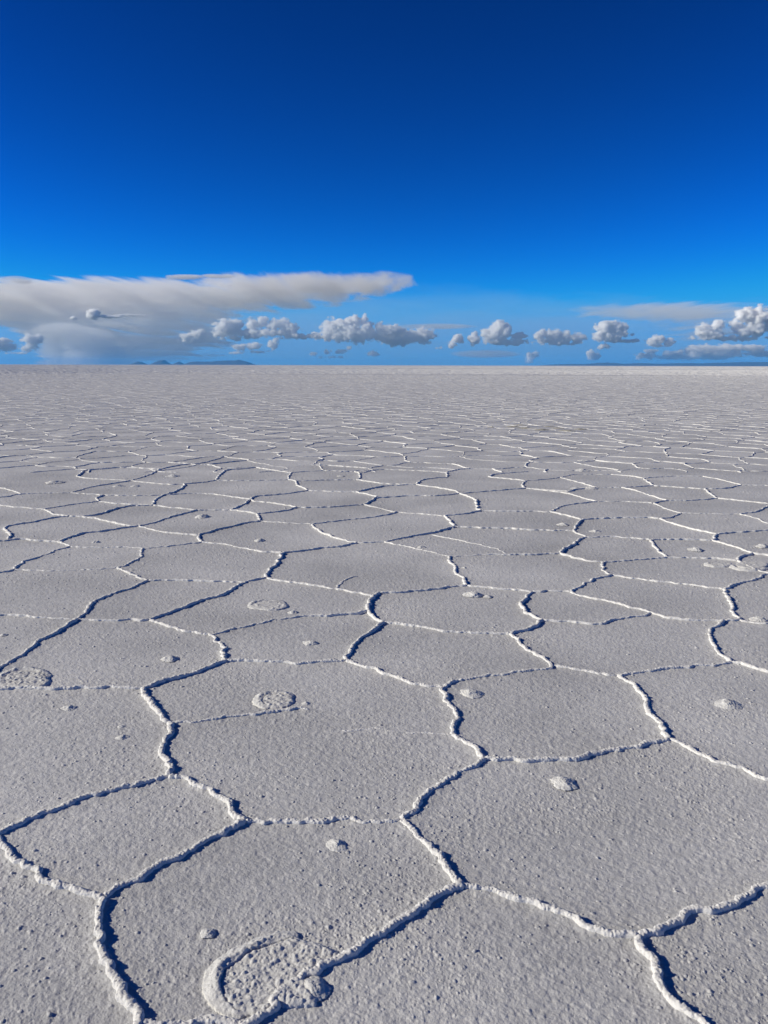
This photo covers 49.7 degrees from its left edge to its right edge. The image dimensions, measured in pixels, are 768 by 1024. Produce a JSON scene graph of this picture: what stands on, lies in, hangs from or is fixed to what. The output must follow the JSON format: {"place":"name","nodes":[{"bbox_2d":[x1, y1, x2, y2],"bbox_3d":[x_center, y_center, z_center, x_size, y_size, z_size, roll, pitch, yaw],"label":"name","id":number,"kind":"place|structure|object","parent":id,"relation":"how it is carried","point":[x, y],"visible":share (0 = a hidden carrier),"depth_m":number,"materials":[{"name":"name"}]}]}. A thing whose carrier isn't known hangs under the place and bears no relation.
{"place":"outdoors","nodes":[
{"label":"outdoors","id":0,"kind":"place"},
{"bbox_2d":[128,361,148,364],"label":"island hill","id":1,"kind":"structure","parent":0,"point":[138,363],"depth_m":14612.94,"materials":[{"name":"blue stone"}]},
{"bbox_2d":[149,360,171,364],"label":"island hill","id":2,"kind":"structure","parent":0,"point":[161,362],"depth_m":14573.56,"materials":[{"name":"blue stone"}]},
{"bbox_2d":[183,360,254,364],"bbox_3d":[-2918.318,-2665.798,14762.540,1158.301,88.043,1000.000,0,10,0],"label":"island hill","id":3,"kind":"structure","parent":0,"point":[237,362],"depth_m":14436.71,"materials":[{"name":"blue stone"}]},
{"bbox_2d":[0,364,767,1023],"bbox_3d":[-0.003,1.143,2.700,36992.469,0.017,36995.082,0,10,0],"label":"salt flat ground","id":4,"kind":"structure","parent":0,"point":[230,886],"depth_m":3.96,"materials":[{"name":"white"}]},
{"bbox_2d":[0,666,52,689],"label":"salt blister","id":5,"kind":"object","parent":4,"relation":"on","point":[24,676],"visible":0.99,"depth_m":4.27,"materials":[{"name":"white stone"}]},
{"bbox_2d":[45,480,64,483],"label":"salt lump","id":6,"kind":"object","parent":4,"relation":"on","point":[53,482],"visible":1,"depth_m":11.34,"materials":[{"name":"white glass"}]},
{"bbox_2d":[60,705,76,710],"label":"salt lump","id":7,"kind":"object","parent":4,"relation":"on","point":[68,707],"visible":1,"depth_m":3.90,"materials":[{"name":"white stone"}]},
{"bbox_2d":[115,734,129,739],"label":"salt lump","id":8,"kind":"object","parent":4,"relation":"on","point":[122,737],"visible":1,"depth_m":3.60,"materials":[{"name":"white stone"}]},
{"bbox_2d":[160,655,178,661],"bbox_3d":[-1.182,0.805,4.573,0.097,0.025,0.092,3,10,16],"label":"salt lump","id":9,"kind":"object","parent":4,"relation":"on","point":[169,658],"visible":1,"depth_m":4.55,"materials":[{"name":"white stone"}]},
{"bbox_2d":[195,514,209,518],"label":"salt lump","id":10,"kind":"object","parent":4,"relation":"on","point":[202,516],"visible":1,"depth_m":8.79,"materials":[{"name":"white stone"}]},
{"bbox_2d":[200,928,215,937],"bbox_3d":[-0.502,1.200,2.368,0.047,0.013,0.043,0,10,-3],"label":"salt lump","id":11,"kind":"object","parent":4,"relation":"on","point":[208,933],"visible":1,"depth_m":2.36,"materials":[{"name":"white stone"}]},
{"bbox_2d":[254,538,264,541],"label":"salt lump","id":12,"kind":"object","parent":4,"relation":"on","point":[260,540],"visible":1,"depth_m":7.62,"materials":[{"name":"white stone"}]},
{"bbox_2d":[248,599,288,610],"bbox_3d":[-0.780,0.626,5.602,0.288,0.026,0.270,0,10,0],"label":"salt blister","id":13,"kind":"object","parent":4,"relation":"on","point":[268,604],"visible":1,"depth_m":5.58,"materials":[{"name":"white stone"}]},
{"bbox_2d":[202,930,338,1019],"bbox_3d":[-0.296,1.227,2.208,0.370,0.030,0.342,0,10,0],"label":"salt blister","id":14,"kind":"object","parent":4,"relation":"on","point":[246,979],"visible":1,"depth_m":2.19,"materials":[{"name":"white stone"}]},
{"bbox_2d":[252,690,294,708],"bbox_3d":[-0.535,0.907,4.015,0.212,0.028,0.234,0,10,0],"label":"salt blister","id":15,"kind":"object","parent":4,"relation":"on","point":[273,699],"visible":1,"depth_m":3.99,"materials":[{"name":"white stone"}]},
{"bbox_2d":[303,640,317,645],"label":"salt lump","id":16,"kind":"object","parent":4,"relation":"on","point":[309,642],"visible":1,"depth_m":4.82,"materials":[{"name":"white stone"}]},
{"bbox_2d":[304,976,330,1001],"bbox_3d":[-0.189,1.236,2.154,0.090,0.025,0.099,-7,12,-35],"label":"salt lump","id":17,"kind":"object","parent":4,"relation":"on","point":[317,987],"visible":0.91,"depth_m":2.15,"materials":[{"name":"white stone"}]},
{"bbox_2d":[326,838,347,851],"bbox_3d":[-0.158,1.123,2.799,0.091,0.022,0.073,9,14,42],"label":"salt lump","id":18,"kind":"object","parent":4,"relation":"on","point":[335,845],"visible":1,"depth_m":2.79,"materials":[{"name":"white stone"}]},
{"bbox_2d":[0,365,767,1023],"bbox_3d":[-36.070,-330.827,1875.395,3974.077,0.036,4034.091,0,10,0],"label":"salt ridges","id":19,"kind":"object","parent":4,"relation":"on","point":[136,1009],"visible":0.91,"depth_m":8.58,"materials":[{"name":"white stone"}]},
{"bbox_2d":[0,383,767,1023],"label":"salt crumbs","id":20,"kind":"object","parent":4,"relation":"on","point":[2,1021],"visible":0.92,"depth_m":3.10,"materials":[{"name":"white"}]},
{"bbox_2d":[460,689,484,698],"bbox_3d":[0.432,0.892,4.103,0.135,0.028,0.113,10,14,44],"label":"salt lump","id":21,"kind":"object","parent":4,"relation":"on","point":[472,693],"visible":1,"depth_m":4.08,"materials":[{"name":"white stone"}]},
{"bbox_2d":[462,591,483,597],"bbox_3d":[0.628,0.578,5.864,0.150,0.036,0.134,9,14,42],"label":"salt lump","id":22,"kind":"object","parent":4,"relation":"on","point":[473,594],"visible":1,"depth_m":5.83,"materials":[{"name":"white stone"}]},
{"bbox_2d":[550,776,578,790],"bbox_3d":[0.703,1.049,3.223,0.098,0.026,0.117,-1,10,-6],"label":"salt lump","id":23,"kind":"object","parent":4,"relation":"on","point":[564,783],"visible":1,"depth_m":3.20,"materials":[{"name":"white stone"}]},
{"bbox_2d":[575,468,590,471],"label":"salt lump","id":24,"kind":"object","parent":4,"relation":"on","point":[581,469],"visible":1,"depth_m":12.78,"materials":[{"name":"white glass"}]},
{"bbox_2d":[580,486,598,489],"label":"salt lump","id":25,"kind":"object","parent":4,"relation":"on","point":[591,488],"visible":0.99,"depth_m":10.91,"materials":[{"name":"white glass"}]},
{"bbox_2d":[687,547,702,551],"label":"salt lump","id":26,"kind":"object","parent":4,"relation":"on","point":[697,549],"visible":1,"depth_m":7.29,"materials":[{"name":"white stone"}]},
{"bbox_2d":[704,562,731,567],"bbox_3d":[2.730,0.427,6.771,0.256,0.027,0.192,0,10,0],"label":"salt blister","id":27,"kind":"object","parent":4,"relation":"on","point":[717,564],"visible":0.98,"depth_m":6.73,"materials":[{"name":"white stone"}]},
{"bbox_2d":[714,698,742,709],"bbox_3d":[1.653,0.917,3.974,0.129,0.031,0.145,5,11,26],"label":"salt lump","id":28,"kind":"object","parent":4,"relation":"on","point":[728,704],"visible":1,"depth_m":3.95,"materials":[{"name":"white"}]},
{"bbox_2d":[729,561,767,571],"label":"salt blister","id":29,"kind":"object","parent":4,"relation":"on","point":[756,565],"visible":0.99,"depth_m":6.68,"materials":[{"name":"white stone"}]},
{"bbox_2d":[749,616,767,621],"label":"salt lump","id":30,"kind":"object","parent":4,"relation":"on","point":[759,619],"visible":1,"depth_m":5.28,"materials":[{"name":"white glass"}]},
{"bbox_2d":[756,544,767,547],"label":"salt lump","id":31,"kind":"object","parent":4,"relation":"on","point":[762,545],"visible":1,"depth_m":7.42,"materials":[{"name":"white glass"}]},
{"bbox_2d":[0,0,767,365],"label":"sky","id":32,"kind":"structure","parent":0,"point":[257,182],"materials":[{"name":"blue"}]},
{"bbox_2d":[537,362,767,365],"bbox_3d":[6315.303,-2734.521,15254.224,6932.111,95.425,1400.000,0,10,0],"label":"hills","id":33,"kind":"structure","parent":0,"point":[696,364],"depth_m":14816.07,"materials":[{"name":"blue stone"}]}
]}

